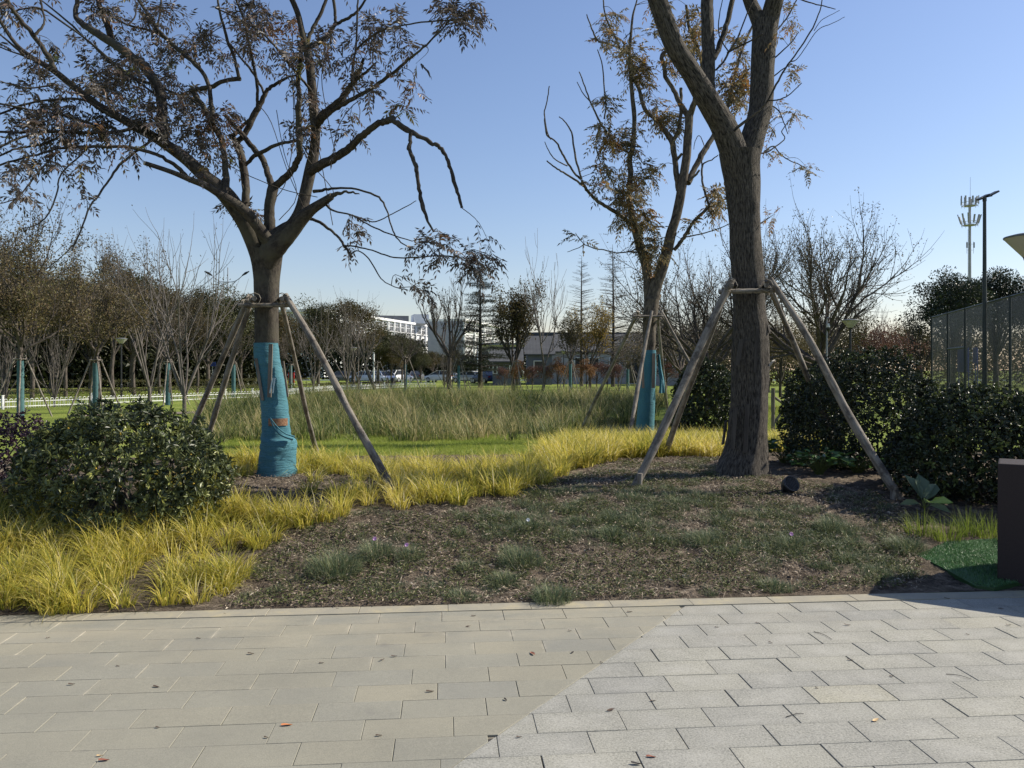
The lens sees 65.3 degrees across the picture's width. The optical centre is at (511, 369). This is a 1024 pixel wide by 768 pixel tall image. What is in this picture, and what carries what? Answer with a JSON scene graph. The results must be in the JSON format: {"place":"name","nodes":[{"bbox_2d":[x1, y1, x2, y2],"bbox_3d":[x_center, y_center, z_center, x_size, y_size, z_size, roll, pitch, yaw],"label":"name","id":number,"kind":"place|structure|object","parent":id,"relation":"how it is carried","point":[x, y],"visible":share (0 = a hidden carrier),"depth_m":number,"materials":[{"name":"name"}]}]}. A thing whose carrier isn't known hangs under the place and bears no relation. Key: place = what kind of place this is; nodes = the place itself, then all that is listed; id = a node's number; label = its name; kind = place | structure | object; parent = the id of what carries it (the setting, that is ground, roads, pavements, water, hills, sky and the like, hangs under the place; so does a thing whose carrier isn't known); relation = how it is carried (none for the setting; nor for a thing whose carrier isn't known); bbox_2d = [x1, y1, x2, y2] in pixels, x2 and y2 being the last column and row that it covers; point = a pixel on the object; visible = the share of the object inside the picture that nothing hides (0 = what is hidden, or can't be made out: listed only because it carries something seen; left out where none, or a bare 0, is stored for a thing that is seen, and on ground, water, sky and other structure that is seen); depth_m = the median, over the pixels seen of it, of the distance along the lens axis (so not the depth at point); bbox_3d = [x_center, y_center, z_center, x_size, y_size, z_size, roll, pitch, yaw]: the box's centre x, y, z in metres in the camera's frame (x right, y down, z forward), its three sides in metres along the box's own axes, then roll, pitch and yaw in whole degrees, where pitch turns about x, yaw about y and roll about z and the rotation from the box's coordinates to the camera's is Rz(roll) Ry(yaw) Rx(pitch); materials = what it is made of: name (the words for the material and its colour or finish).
{"place":"outdoors","nodes":[
{"label":"outdoors","id":0,"kind":"place"},
{"bbox_2d":[279,309,427,377],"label":"school building","id":1,"kind":"structure","parent":0,"point":[414,328],"depth_m":200.39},
{"bbox_2d":[427,319,525,372],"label":"school building","id":2,"kind":"structure","parent":0,"point":[433,345],"depth_m":191.90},
{"bbox_2d":[0,370,1022,615],"bbox_3d":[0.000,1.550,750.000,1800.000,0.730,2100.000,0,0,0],"label":"ground","id":3,"kind":"structure","parent":0,"point":[64,410],"depth_m":36.57,"materials":[{"name":"plant"}]},
{"bbox_2d":[0,322,51,407],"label":"bare shrub","id":4,"kind":"object","parent":3,"relation":"on","point":[4,391],"visible":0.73,"depth_m":33.05,"materials":[{"name":"brown plant"}]},
{"bbox_2d":[0,277,59,392],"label":"dense tree","id":5,"kind":"object","parent":3,"relation":"on","point":[2,338],"visible":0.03,"depth_m":53.83,"materials":[{"name":"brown plant"}]},
{"bbox_2d":[0,408,75,503],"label":"purple shrub","id":6,"kind":"object","parent":3,"relation":"on","point":[10,431],"visible":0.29,"depth_m":7.75,"materials":[{"name":"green plant"}]},
{"bbox_2d":[7,242,87,398],"bbox_3d":[-25.967,-2.677,44.554,6.476,8.796,5.418,0,0,12],"label":"loose tree","id":7,"kind":"object","parent":3,"relation":"on","point":[32,379],"visible":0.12,"depth_m":43.91,"materials":[{"name":"brown plant"}]},
{"bbox_2d":[0,185,97,337],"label":"loose tree","id":8,"kind":"object","parent":3,"relation":"on","point":[17,237],"visible":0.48,"depth_m":37.31,"materials":[{"name":"brown plant"}]},
{"bbox_2d":[0,224,104,416],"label":"young tree","id":9,"kind":"object","parent":3,"relation":"on","point":[18,302],"visible":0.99,"depth_m":26.49,"materials":[{"name":"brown plant"}]},
{"bbox_2d":[26,325,79,406],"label":"bare shrub","id":10,"kind":"object","parent":3,"relation":"on","point":[56,390],"visible":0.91,"depth_m":33.99,"materials":[{"name":"brown plant"}]},
{"bbox_2d":[9,256,102,391],"bbox_3d":[-32.143,-3.131,56.102,7.885,9.778,6.902,0,0,17],"label":"dense tree","id":11,"kind":"object","parent":3,"relation":"on","point":[50,346],"visible":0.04,"depth_m":55.88,"materials":[{"name":"brown plant"}]},
{"bbox_2d":[27,265,123,396],"bbox_3d":[-25.886,-2.357,46.436,5.011,8.137,5.990,0,0,26],"label":"loose tree","id":12,"kind":"object","parent":3,"relation":"on","point":[65,385],"visible":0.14,"depth_m":46.88,"materials":[{"name":"brown plant"}]},
{"bbox_2d":[25,240,171,408],"bbox_3d":[-15.423,-1.454,29.805,5.420,6.408,4.237,0,0,19],"label":"young tree","id":13,"kind":"object","parent":3,"relation":"on","point":[114,323],"visible":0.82,"depth_m":29.36,"materials":[{"name":"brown plant"}]},
{"bbox_2d":[68,357,121,413],"bbox_3d":[-15.373,0.610,29.501,1.399,2.190,1.400,0,0,2],"label":"tree support","id":14,"kind":"object","parent":13,"relation":"attached to","point":[94,359],"visible":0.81,"depth_m":29.36,"materials":[{"name":"brown wood"}]},
{"bbox_2d":[1,395,240,539],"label":"pittosporum shrub","id":15,"kind":"object","parent":3,"relation":"on","point":[83,431],"visible":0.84,"depth_m":6.75,"materials":[{"name":"green plant"}]},
{"bbox_2d":[82,231,169,396],"bbox_3d":[-22.406,-3.205,45.901,4.056,9.921,4.744,0,0,13],"label":"loose tree","id":16,"kind":"object","parent":3,"relation":"on","point":[103,270],"visible":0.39,"depth_m":45.89,"materials":[{"name":"brown plant"}]},
{"bbox_2d":[92,262,181,392],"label":"dense tree","id":17,"kind":"object","parent":3,"relation":"on","point":[128,349],"visible":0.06,"depth_m":55.60,"materials":[{"name":"brown plant"}]},
{"bbox_2d":[107,249,178,394],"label":"loose tree","id":18,"kind":"object","parent":3,"relation":"on","point":[133,363],"visible":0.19,"depth_m":49.95,"materials":[{"name":"brown plant"}]},
{"bbox_2d":[0,324,289,388],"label":"woodland","id":19,"kind":"object","parent":3,"relation":"on","point":[77,366],"visible":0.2,"depth_m":72.03,"materials":[{"name":"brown plant"}]},
{"bbox_2d":[0,383,296,401],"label":"hedge","id":20,"kind":"object","parent":3,"relation":"on","point":[110,389],"visible":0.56,"depth_m":42.65,"materials":[{"name":"green plant"}]},
{"bbox_2d":[67,228,231,400],"bbox_3d":[-14.846,-2.140,32.893,6.083,7.673,4.814,0,0,-12],"label":"bare shrub","id":21,"kind":"object","parent":3,"relation":"on","point":[142,362],"visible":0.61,"depth_m":32.97,"materials":[{"name":"brown plant"}]},
{"bbox_2d":[3,377,313,394],"bbox_3d":[-27.005,1.145,55.764,29.427,1.107,5.377,0,0,-36],"label":"hedge","id":22,"kind":"object","parent":3,"relation":"on","point":[141,380],"visible":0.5,"depth_m":54.20,"materials":[{"name":"green plant"}]},
{"bbox_2d":[129,305,199,404],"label":"young tree","id":23,"kind":"object","parent":3,"relation":"on","point":[168,382],"visible":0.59,"depth_m":35.91,"materials":[{"name":"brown plant"}]},
{"bbox_2d":[136,282,194,394],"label":"tree","id":24,"kind":"object","parent":3,"relation":"on","point":[160,358],"visible":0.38,"depth_m":49.91,"materials":[{"name":"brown plant"}]},
{"bbox_2d":[125,283,214,385],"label":"dense tree","id":25,"kind":"object","parent":3,"relation":"on","point":[175,357],"visible":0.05,"depth_m":60.08,"materials":[{"name":"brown plant"}]},
{"bbox_2d":[110,205,248,419],"bbox_3d":[-10.537,-1.777,25.368,4.342,6.921,5.487,0,0,-21],"label":"bare shrub","id":26,"kind":"object","parent":3,"relation":"on","point":[183,388],"visible":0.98,"depth_m":25.56,"materials":[{"name":"brown plant"}]},
{"bbox_2d":[170,286,219,392],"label":"tree","id":27,"kind":"object","parent":3,"relation":"on","point":[200,333],"visible":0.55,"depth_m":53.83,"materials":[{"name":"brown plant"}]},
{"bbox_2d":[175,277,253,389],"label":"dense tree","id":28,"kind":"object","parent":3,"relation":"on","point":[207,363],"visible":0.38,"depth_m":61.79,"materials":[{"name":"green plant"}]},
{"bbox_2d":[0,383,435,409],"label":"picket fence","id":29,"kind":"object","parent":3,"relation":"on","point":[2,399],"visible":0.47,"depth_m":37.77,"materials":[{"name":"white paint"}]},
{"bbox_2d":[206,316,254,396],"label":"young tree","id":30,"kind":"object","parent":3,"relation":"on","point":[233,381],"visible":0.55,"depth_m":44.92,"materials":[{"name":"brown plant"}]},
{"bbox_2d":[210,282,280,388],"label":"dense tree","id":31,"kind":"object","parent":3,"relation":"on","point":[241,360],"visible":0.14,"depth_m":65.30,"materials":[{"name":"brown plant"}]},
{"bbox_2d":[0,0,507,476],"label":"forked tree","id":32,"kind":"object","parent":3,"relation":"on","point":[268,243],"visible":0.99,"depth_m":8.78,"materials":[{"name":"brown plant"}]},
{"bbox_2d":[250,310,308,363],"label":"dense tree","id":33,"kind":"object","parent":3,"relation":"on","point":[281,325],"visible":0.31,"depth_m":71.73,"materials":[{"name":"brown plant"}]},
{"bbox_2d":[177,293,395,489],"bbox_3d":[-2.953,0.216,9.618,2.055,2.224,4.469,0,0,-24],"label":"tree support","id":34,"kind":"object","parent":3,"relation":"on","point":[247,304],"visible":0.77,"depth_m":8.96,"materials":[{"name":"brown wood"}]},
{"bbox_2d":[281,300,342,391],"bbox_3d":[-12.527,-1.517,49.893,4.011,6.394,5.069,0,0,-10],"label":"bare shrub","id":35,"kind":"object","parent":3,"relation":"on","point":[311,376],"visible":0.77,"depth_m":50.11,"materials":[{"name":"brown plant"}]},
{"bbox_2d":[290,293,348,385],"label":"dense tree","id":36,"kind":"object","parent":3,"relation":"on","point":[311,315],"visible":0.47,"depth_m":74.95,"materials":[{"name":"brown plant"}]},
{"bbox_2d":[301,286,372,386],"bbox_3d":[-10.576,-1.883,52.003,4.483,7.147,5.666,0,0,38],"label":"bare shrub","id":37,"kind":"object","parent":3,"relation":"on","point":[346,378],"visible":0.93,"depth_m":51.83,"materials":[{"name":"brown plant"}]},
{"bbox_2d":[314,297,387,386],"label":"dense tree","id":38,"kind":"object","parent":3,"relation":"on","point":[356,307],"visible":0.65,"depth_m":71.71,"materials":[{"name":"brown plant"}]},
{"bbox_2d":[284,333,427,379],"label":"woodland","id":39,"kind":"object","parent":3,"relation":"on","point":[304,371],"visible":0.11,"depth_m":122.17,"materials":[{"name":"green plant"}]},
{"bbox_2d":[327,290,391,390],"bbox_3d":[-10.515,-1.883,55.145,4.483,7.147,5.666,0,0,-28],"label":"bare shrub","id":40,"kind":"object","parent":3,"relation":"on","point":[358,378],"visible":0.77,"depth_m":54.86,"materials":[{"name":"brown plant"}]},
{"bbox_2d":[360,320,404,384],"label":"dense tree","id":41,"kind":"object","parent":3,"relation":"on","point":[384,343],"visible":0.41,"depth_m":83.55,"materials":[{"name":"green plant"}]},
{"bbox_2d":[386,330,424,389],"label":"young tree","id":42,"kind":"object","parent":3,"relation":"on","point":[409,346],"visible":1,"depth_m":61.74,"materials":[{"name":"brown plant"}]},
{"bbox_2d":[407,348,432,381],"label":"dense tree","id":43,"kind":"object","parent":3,"relation":"on","point":[417,361],"visible":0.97,"depth_m":95.81,"materials":[{"name":"green plant"}]},
{"bbox_2d":[176,379,671,443],"bbox_3d":[-1.980,1.107,30.134,21.099,1.657,30.114,0,0,0],"label":"reed bed","id":44,"kind":"object","parent":3,"relation":"on","point":[328,415],"visible":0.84,"depth_m":25.62,"materials":[{"name":"plant"}]},
{"bbox_2d":[413,263,487,388],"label":"bare tree","id":45,"kind":"object","parent":3,"relation":"on","point":[433,329],"visible":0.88,"depth_m":64.78,"materials":[{"name":"brown plant"}]},
{"bbox_2d":[437,330,480,390],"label":"young tree","id":46,"kind":"object","parent":3,"relation":"on","point":[458,362],"visible":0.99,"depth_m":59.92,"materials":[{"name":"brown plant"}]},
{"bbox_2d":[437,267,523,387],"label":"cedar tree","id":47,"kind":"object","parent":3,"relation":"on","point":[480,360],"visible":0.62,"depth_m":69.78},
{"bbox_2d":[489,347,523,385],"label":"house","id":48,"kind":"structure","parent":3,"relation":"on","point":[500,361],"depth_m":80.00,"materials":[{"name":"grey tile"}]},
{"bbox_2d":[0,451,1023,614],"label":"bed soil","id":49,"kind":"structure","parent":3,"relation":"on","point":[941,580],"depth_m":6.59,"materials":[{"name":"soil"}]},
{"bbox_2d":[299,541,376,581],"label":"dianthus clump","id":50,"kind":"object","parent":49,"relation":"on","point":[338,560],"visible":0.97,"depth_m":6.01,"materials":[{"name":"green plant"}]},
{"bbox_2d":[350,537,397,561],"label":"dianthus clump","id":51,"kind":"object","parent":49,"relation":"on","point":[375,551],"visible":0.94,"depth_m":6.36,"materials":[{"name":"green plant"}]},
{"bbox_2d":[0,423,821,624],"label":"golden sedge","id":52,"kind":"object","parent":49,"relation":"on","point":[60,588],"visible":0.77,"depth_m":6.93,"materials":[{"name":"plant"}]},
{"bbox_2d":[484,567,522,589],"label":"dianthus clump","id":53,"kind":"object","parent":49,"relation":"on","point":[501,578],"visible":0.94,"depth_m":5.84,"materials":[{"name":"green plant"}]},
{"bbox_2d":[492,541,548,570],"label":"dianthus clump","id":54,"kind":"object","parent":49,"relation":"on","point":[517,551],"visible":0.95,"depth_m":6.25,"materials":[{"name":"green plant"}]},
{"bbox_2d":[528,578,575,605],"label":"dianthus clump","id":55,"kind":"object","parent":49,"relation":"on","point":[558,600],"visible":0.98,"depth_m":5.50,"materials":[{"name":"green plant"}]},
{"bbox_2d":[220,457,923,606],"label":"creeping weeds","id":56,"kind":"object","parent":49,"relation":"on","point":[701,460],"visible":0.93,"depth_m":6.47,"materials":[{"name":"plant"}]},
{"bbox_2d":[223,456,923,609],"bbox_3d":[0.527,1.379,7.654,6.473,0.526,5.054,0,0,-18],"label":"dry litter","id":57,"kind":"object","parent":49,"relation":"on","point":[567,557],"visible":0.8,"depth_m":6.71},
{"bbox_2d":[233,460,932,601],"bbox_3d":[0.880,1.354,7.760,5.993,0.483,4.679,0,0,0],"label":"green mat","id":58,"kind":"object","parent":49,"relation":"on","point":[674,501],"visible":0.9,"depth_m":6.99,"materials":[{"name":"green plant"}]},
{"bbox_2d":[680,525,727,549],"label":"dianthus clump","id":59,"kind":"object","parent":49,"relation":"on","point":[707,536],"visible":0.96,"depth_m":6.73,"materials":[{"name":"green plant"}]},
{"bbox_2d":[783,447,855,474],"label":"broad leaved plant","id":60,"kind":"object","parent":49,"relation":"on","point":[821,469],"visible":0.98,"depth_m":9.07,"materials":[{"name":"green plant"}]},
{"bbox_2d":[825,451,889,472],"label":"broad leaved plant","id":61,"kind":"object","parent":49,"relation":"on","point":[861,468],"visible":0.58,"depth_m":9.06,"materials":[{"name":"green plant"}]},
{"bbox_2d":[877,530,930,556],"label":"dianthus clump","id":62,"kind":"object","parent":49,"relation":"on","point":[917,545],"visible":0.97,"depth_m":6.61,"materials":[{"name":"green plant"}]},
{"bbox_2d":[893,509,954,537],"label":"grass tuft","id":63,"kind":"object","parent":49,"relation":"on","point":[926,530],"visible":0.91,"depth_m":6.97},
{"bbox_2d":[901,474,952,514],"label":"hosta","id":64,"kind":"object","parent":49,"relation":"on","point":[922,486],"visible":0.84,"depth_m":7.46,"materials":[{"name":"green plant"}]},
{"bbox_2d":[925,510,978,541],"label":"grass tuft","id":65,"kind":"object","parent":49,"relation":"on","point":[938,537],"visible":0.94,"depth_m":6.84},
{"bbox_2d":[918,537,1021,590],"bbox_3d":[4.232,1.511,6.431,1.972,0.180,0.962,0,0,-14],"label":"turf mat","id":66,"kind":"object","parent":49,"relation":"on","point":[972,563],"visible":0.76,"depth_m":6.32,"materials":[{"name":"plastic"}]},
{"bbox_2d":[997,458,1023,585],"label":"box plinth","id":67,"kind":"structure","parent":66,"relation":"on","point":[1010,551],"depth_m":5.90,"materials":[{"name":"black metal"}]},
{"bbox_2d":[486,271,548,389],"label":"upright tree","id":68,"kind":"object","parent":3,"relation":"on","point":[516,316],"visible":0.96,"depth_m":61.43,"materials":[{"name":"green plant"}]},
{"bbox_2d":[507,228,566,390],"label":"bare tree","id":69,"kind":"object","parent":3,"relation":"on","point":[542,332],"visible":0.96,"depth_m":59.93,"materials":[{"name":"brown plant"}]},
{"bbox_2d":[392,607,682,767],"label":"pavement bedding","id":70,"kind":"object","parent":3,"relation":"on","point":[490,738],"depth_m":3.54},
{"bbox_2d":[0,590,1023,622],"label":"kerb strip","id":71,"kind":"object","parent":70,"relation":"on","point":[683,602],"visible":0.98,"depth_m":5.37,"materials":[{"name":"stone"}]},
{"bbox_2d":[523,333,554,384],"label":"tiled wing","id":72,"kind":"structure","parent":3,"relation":"on","point":[532,350],"depth_m":84.00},
{"bbox_2d":[551,303,590,389],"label":"young tree","id":73,"kind":"object","parent":3,"relation":"on","point":[571,337],"visible":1,"depth_m":56.84,"materials":[{"name":"brown plant"}]},
{"bbox_2d":[555,255,608,385],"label":"bare conifer","id":74,"kind":"object","parent":3,"relation":"on","point":[581,352],"visible":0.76,"depth_m":75.92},
{"bbox_2d":[566,295,614,386],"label":"yellow tree","id":75,"kind":"object","parent":3,"relation":"on","point":[600,331],"visible":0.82,"depth_m":61.76,"materials":[{"name":"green plant"}]},
{"bbox_2d":[531,332,672,383],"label":"tiled hall","id":76,"kind":"structure","parent":3,"relation":"on","point":[558,352],"depth_m":88.00,"materials":[{"name":"grey tile"}]},
{"bbox_2d":[579,244,635,386],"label":"bare conifer","id":77,"kind":"object","parent":3,"relation":"on","point":[614,332],"visible":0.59,"depth_m":73.89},
{"bbox_2d":[544,0,751,431],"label":"forked tree","id":78,"kind":"object","parent":3,"relation":"on","point":[653,284],"visible":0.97,"depth_m":15.29,"materials":[{"name":"brown plant"}]},
{"bbox_2d":[580,310,715,433],"bbox_3d":[2.787,0.162,15.459,2.317,2.631,3.408,0,0,-10],"label":"tree support","id":79,"kind":"object","parent":3,"relation":"on","point":[636,315],"visible":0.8,"depth_m":15.04,"materials":[{"name":"brown wood"}]},
{"bbox_2d":[619,287,732,381],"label":"sparse tree","id":80,"kind":"object","parent":3,"relation":"on","point":[677,366],"visible":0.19,"depth_m":46.98,"materials":[{"name":"brown plant"}]},
{"bbox_2d":[664,356,730,433],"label":"evergreen shrub","id":81,"kind":"object","parent":3,"relation":"on","point":[707,384],"visible":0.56,"depth_m":14.00,"materials":[{"name":"green plant"}]},
{"bbox_2d":[589,213,825,407],"bbox_3d":[7.910,-2.312,32.878,9.436,8.133,9.591,0,0,4],"label":"sparse tree","id":82,"kind":"object","parent":3,"relation":"on","point":[696,330],"visible":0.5,"depth_m":32.50,"materials":[{"name":"brown plant"}]},
{"bbox_2d":[648,0,843,478],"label":"forked tree","id":83,"kind":"object","parent":3,"relation":"on","point":[745,451],"visible":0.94,"depth_m":8.91,"materials":[{"name":"brown plant"}]},
{"bbox_2d":[631,277,904,499],"bbox_3d":[2.829,0.156,9.518,2.740,2.451,3.074,0,0,10],"label":"tree support","id":84,"kind":"object","parent":3,"relation":"on","point":[771,289],"visible":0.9,"depth_m":8.53,"materials":[{"name":"brown wood"}]},
{"bbox_2d":[769,315,815,396],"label":"bushy tree","id":85,"kind":"object","parent":3,"relation":"on","point":[781,377],"visible":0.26,"depth_m":45.68,"materials":[{"name":"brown plant"}]},
{"bbox_2d":[678,176,944,374],"bbox_3d":[12.191,-2.793,33.103,12.659,9.084,9.804,0,0,-34],"label":"sparse tree","id":86,"kind":"object","parent":3,"relation":"on","point":[820,327],"visible":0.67,"depth_m":31.27,"materials":[{"name":"brown plant"}]},
{"bbox_2d":[778,359,858,437],"bbox_3d":[4.949,0.568,12.904,1.238,1.488,1.161,0,0,19],"label":"evergreen shrub","id":87,"kind":"object","parent":3,"relation":"on","point":[790,387],"visible":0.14,"depth_m":12.87,"materials":[{"name":"green plant"}]},
{"bbox_2d":[658,325,1023,386],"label":"woodland","id":88,"kind":"object","parent":3,"relation":"on","point":[926,368],"visible":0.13,"depth_m":77.35,"materials":[{"name":"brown plant"}]},
{"bbox_2d":[811,309,881,372],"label":"bushy tree","id":89,"kind":"object","parent":3,"relation":"on","point":[855,332],"visible":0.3,"depth_m":57.45,"materials":[{"name":"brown plant"}]},
{"bbox_2d":[774,345,974,470],"bbox_3d":[4.425,0.575,9.870,2.196,1.785,1.794,0,0,0],"label":"evergreen shrub","id":90,"kind":"object","parent":3,"relation":"on","point":[802,409],"visible":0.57,"depth_m":9.55,"materials":[{"name":"green plant"}]},
{"bbox_2d":[843,319,930,382],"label":"bushy tree","id":91,"kind":"object","parent":3,"relation":"on","point":[879,337],"visible":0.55,"depth_m":49.58,"materials":[{"name":"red plant"}]},
{"bbox_2d":[876,318,945,376],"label":"bushy tree","id":92,"kind":"object","parent":3,"relation":"on","point":[924,340],"visible":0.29,"depth_m":65.70,"materials":[{"name":"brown plant"}]},
{"bbox_2d":[883,313,942,383],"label":"bare tree","id":93,"kind":"object","parent":3,"relation":"on","point":[916,347],"visible":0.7,"depth_m":58.38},
{"bbox_2d":[894,265,999,381],"bbox_3d":[33.812,-3.110,61.778,7.025,9.738,7.045,0,0,-24],"label":"broad evergreen tree","id":94,"kind":"object","parent":3,"relation":"on","point":[950,295],"visible":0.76,"depth_m":60.97,"materials":[{"name":"green plant"}]},
{"bbox_2d":[875,380,1023,504],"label":"evergreen shrub","id":95,"kind":"object","parent":3,"relation":"on","point":[918,440],"visible":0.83,"depth_m":7.87,"materials":[{"name":"green plant"}]},
{"bbox_2d":[957,195,981,375],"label":"telecom mast","id":96,"kind":"object","parent":3,"relation":"on","point":[970,201],"visible":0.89,"depth_m":185.72,"materials":[{"name":"grey metal"}]},
{"bbox_2d":[931,292,1023,406],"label":"court fence","id":97,"kind":"object","parent":3,"relation":"on","point":[1017,376],"visible":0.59,"depth_m":29.52,"materials":[{"name":"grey metal"}]},
{"bbox_2d":[976,190,999,401],"bbox_3d":[16.896,-2.385,28.370,0.683,7.958,0.503,0,0,0],"label":"floodlight pole","id":98,"kind":"object","parent":3,"relation":"on","point":[983,198],"visible":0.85,"depth_m":28.25,"materials":[{"name":"black metal"}]},
{"bbox_2d":[963,265,1023,385],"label":"broad evergreen tree","id":99,"kind":"object","parent":3,"relation":"on","point":[1002,286],"visible":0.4,"depth_m":63.02,"materials":[{"name":"green plant"}]},
{"bbox_2d":[0,597,1023,767],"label":"pavement","id":100,"kind":"structure","parent":0,"point":[734,687],"depth_m":4.00,"materials":[{"name":"stone"}]},
{"bbox_2d":[0,0,1023,370],"label":"sky","id":101,"kind":"structure","parent":0,"point":[917,106],"materials":[{"name":"blue"}]},
{"bbox_2d":[206,405,829,455],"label":"lawn grass","id":102,"kind":"structure","parent":0,"point":[488,444],"depth_m":14.17,"materials":[{"name":"plant"}]},
{"bbox_2d":[419,416,683,433],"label":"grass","id":103,"kind":"structure","parent":0,"point":[610,422],"depth_m":25.75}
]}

